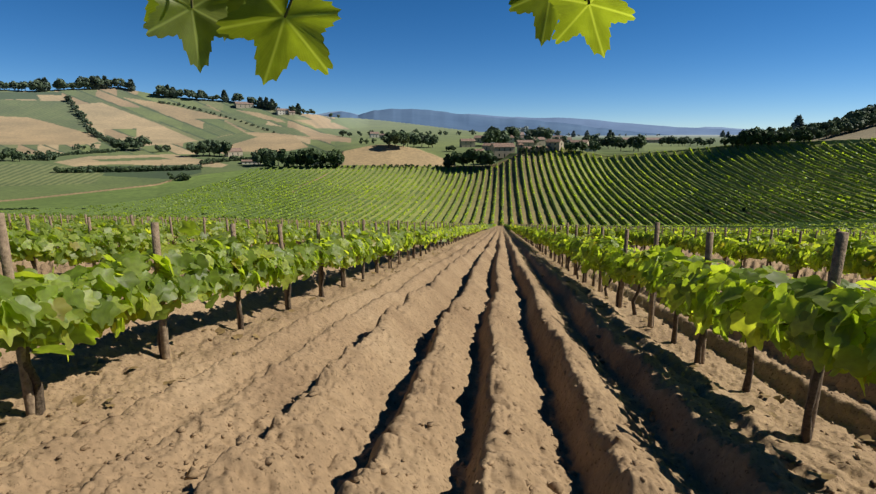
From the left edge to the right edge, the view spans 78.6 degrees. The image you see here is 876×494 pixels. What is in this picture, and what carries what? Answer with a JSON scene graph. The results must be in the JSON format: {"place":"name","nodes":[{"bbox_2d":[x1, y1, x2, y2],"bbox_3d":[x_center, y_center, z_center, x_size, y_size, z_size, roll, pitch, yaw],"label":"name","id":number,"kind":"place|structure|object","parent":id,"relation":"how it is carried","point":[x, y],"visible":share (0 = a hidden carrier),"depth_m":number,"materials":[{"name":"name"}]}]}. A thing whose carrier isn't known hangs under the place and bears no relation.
{"place":"outdoors","nodes":[
{"label":"outdoors","id":0,"kind":"place"},
{"bbox_2d":[317,111,357,114],"bbox_3d":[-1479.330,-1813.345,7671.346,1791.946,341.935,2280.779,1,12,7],"label":"mountain range","id":1,"kind":"structure","parent":0,"point":[331,112],"depth_m":8493.09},
{"bbox_2d":[190,0,589,17],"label":"hanging vine shoots","id":2,"kind":"object","parent":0,"point":[290,3],"visible":0.88,"depth_m":0.84,"materials":[{"name":"green plant"}]},
{"bbox_2d":[143,0,634,84],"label":"grape leaves","id":3,"kind":"object","parent":2,"relation":"attached to","point":[274,34],"visible":0.98,"depth_m":0.87,"materials":[{"name":"green plant"}]},
{"bbox_2d":[0,87,875,493],"bbox_3d":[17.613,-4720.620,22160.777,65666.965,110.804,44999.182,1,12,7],"label":"terrain","id":4,"kind":"structure","parent":0,"point":[344,335],"depth_m":2.92,"materials":[{"name":"soil"}]},
{"bbox_2d":[224,148,242,156],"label":"farmhouse","id":5,"kind":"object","parent":4,"relation":"on","point":[235,151],"depth_m":571.31,"materials":[{"name":"stone"}]},
{"bbox_2d":[234,101,253,107],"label":"ridge house","id":6,"kind":"structure","parent":4,"relation":"on","point":[238,104],"depth_m":901.03,"materials":[{"name":"stone"}]},
{"bbox_2d":[241,160,261,163],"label":"farmhouse","id":7,"kind":"object","parent":4,"relation":"on","point":[247,162],"visible":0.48,"depth_m":523.27,"materials":[{"name":"paint"}]},
{"bbox_2d":[275,108,289,114],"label":"ridge house","id":8,"kind":"structure","parent":4,"relation":"on","point":[280,111],"depth_m":889.54,"materials":[{"name":"paint"}]},
{"bbox_2d":[369,132,378,137],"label":"house","id":9,"kind":"structure","parent":4,"relation":"on","point":[374,134],"depth_m":851.14,"materials":[{"name":"paint"}]},
{"bbox_2d":[35,75,805,167],"bbox_3d":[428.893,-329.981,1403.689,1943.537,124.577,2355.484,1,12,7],"label":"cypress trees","id":10,"kind":"object","parent":4,"relation":"on","point":[798,122],"visible":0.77,"depth_m":900.15,"materials":[{"name":"green plant"}]},
{"bbox_2d":[0,220,875,396],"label":"vine leaves","id":11,"kind":"object","parent":4,"relation":"on","point":[71,308],"visible":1,"depth_m":2.40,"materials":[{"name":"green plant"}]},
{"bbox_2d":[0,76,875,216],"bbox_3d":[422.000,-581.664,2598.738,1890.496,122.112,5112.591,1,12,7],"label":"tree foliage","id":12,"kind":"object","parent":4,"relation":"on","point":[851,121],"visible":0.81,"depth_m":482.36,"materials":[{"name":"green plant"}]},
{"bbox_2d":[0,213,875,437],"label":"vine stakes","id":13,"kind":"object","parent":4,"relation":"on","point":[838,255],"visible":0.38,"depth_m":4.03,"materials":[{"name":"brown wood"}]},
{"bbox_2d":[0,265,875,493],"bbox_3d":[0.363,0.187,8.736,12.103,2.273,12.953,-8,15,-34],"label":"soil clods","id":14,"kind":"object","parent":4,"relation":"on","point":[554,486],"visible":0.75,"depth_m":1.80,"materials":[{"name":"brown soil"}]},
{"bbox_2d":[0,247,875,481],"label":"fallen leaves","id":15,"kind":"object","parent":4,"relation":"on","point":[824,477],"visible":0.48,"depth_m":2.62,"materials":[{"name":"plant"}]},
{"bbox_2d":[0,137,875,225],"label":"vine rows","id":16,"kind":"object","parent":4,"relation":"on","point":[128,204],"materials":[{"name":"green plant"}]},
{"bbox_2d":[5,215,875,246],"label":"vine leaves","id":17,"kind":"object","parent":4,"relation":"on","point":[641,237],"visible":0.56,"depth_m":19.83,"materials":[{"name":"green plant"}]},
{"bbox_2d":[13,231,867,442],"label":"vine trunks","id":18,"kind":"object","parent":4,"relation":"on","point":[40,407],"visible":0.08,"depth_m":3.02,"materials":[{"name":"brown wood"}]},
{"bbox_2d":[6,219,875,281],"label":"vine leaves","id":19,"kind":"object","parent":4,"relation":"on","point":[95,242],"visible":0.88,"depth_m":7.32,"materials":[{"name":"green plant"}]},
{"bbox_2d":[459,138,475,146],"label":"farm house","id":20,"kind":"structure","parent":4,"relation":"on","point":[470,142],"depth_m":568.65,"materials":[{"name":"stone"}]},
{"bbox_2d":[474,135,483,142],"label":"house","id":21,"kind":"structure","parent":4,"relation":"on","point":[477,138],"depth_m":668.40,"materials":[{"name":"stone"}]},
{"bbox_2d":[482,143,491,150],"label":"house","id":22,"kind":"structure","parent":4,"relation":"on","point":[486,146],"depth_m":504.26,"materials":[{"name":"stone"}]},
{"bbox_2d":[490,142,515,157],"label":"farmhouse","id":23,"kind":"object","parent":4,"relation":"on","point":[501,150],"visible":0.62,"depth_m":426.30,"materials":[{"name":"stone"}]},
{"bbox_2d":[508,135,514,142],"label":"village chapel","id":24,"kind":"structure","parent":4,"relation":"on","point":[512,137],"depth_m":611.28,"materials":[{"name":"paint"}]},
{"bbox_2d":[516,140,533,146],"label":"house","id":25,"kind":"structure","parent":4,"relation":"on","point":[528,142],"depth_m":650.77,"materials":[{"name":"stone"}]},
{"bbox_2d":[524,146,538,152],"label":"house","id":26,"kind":"structure","parent":4,"relation":"on","point":[529,149],"depth_m":295.75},
{"bbox_2d":[533,136,545,144],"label":"house","id":27,"kind":"structure","parent":4,"relation":"on","point":[541,140],"depth_m":727.63,"materials":[{"name":"stone"}]},
{"bbox_2d":[536,146,550,152],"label":"village house","id":28,"kind":"structure","parent":4,"relation":"on","point":[548,148],"depth_m":295.85,"materials":[{"name":"stone"}]},
{"bbox_2d":[545,137,564,150],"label":"farm house","id":29,"kind":"structure","parent":4,"relation":"on","point":[558,144],"depth_m":296.27,"materials":[{"name":"stone"}]},
{"bbox_2d":[570,140,588,144],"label":"house","id":30,"kind":"structure","parent":4,"relation":"on","point":[575,141],"depth_m":613.83,"materials":[{"name":"stone"}]},
{"bbox_2d":[622,137,658,142],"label":"long barn","id":31,"kind":"structure","parent":4,"relation":"on","point":[652,140],"depth_m":895.72,"materials":[{"name":"stone"}]},
{"bbox_2d":[0,0,875,130],"label":"sky","id":32,"kind":"structure","parent":0,"point":[739,64],"materials":[{"name":"blue"}]},
{"bbox_2d":[4,214,875,230],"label":"vine rows","id":33,"kind":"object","parent":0,"point":[798,225],"materials":[{"name":"green plant"}]},
{"bbox_2d":[323,109,664,135],"bbox_3d":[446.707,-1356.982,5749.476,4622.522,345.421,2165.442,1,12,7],"label":"mountain range","id":34,"kind":"structure","parent":0,"point":[467,122],"depth_m":6198.00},
{"bbox_2d":[516,143,523,153],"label":"house","id":35,"kind":"structure","parent":0,"point":[519,145],"depth_m":295.73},
{"bbox_2d":[469,114,740,134],"bbox_3d":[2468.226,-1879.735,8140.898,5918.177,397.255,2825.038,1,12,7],"label":"mountain range","id":36,"kind":"structure","parent":0,"point":[656,129],"depth_m":8626.90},
{"bbox_2d":[521,117,745,129],"bbox_3d":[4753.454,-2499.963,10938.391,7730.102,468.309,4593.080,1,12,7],"label":"mountain range","id":37,"kind":"structure","parent":0,"point":[704,127],"depth_m":11913.71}
]}

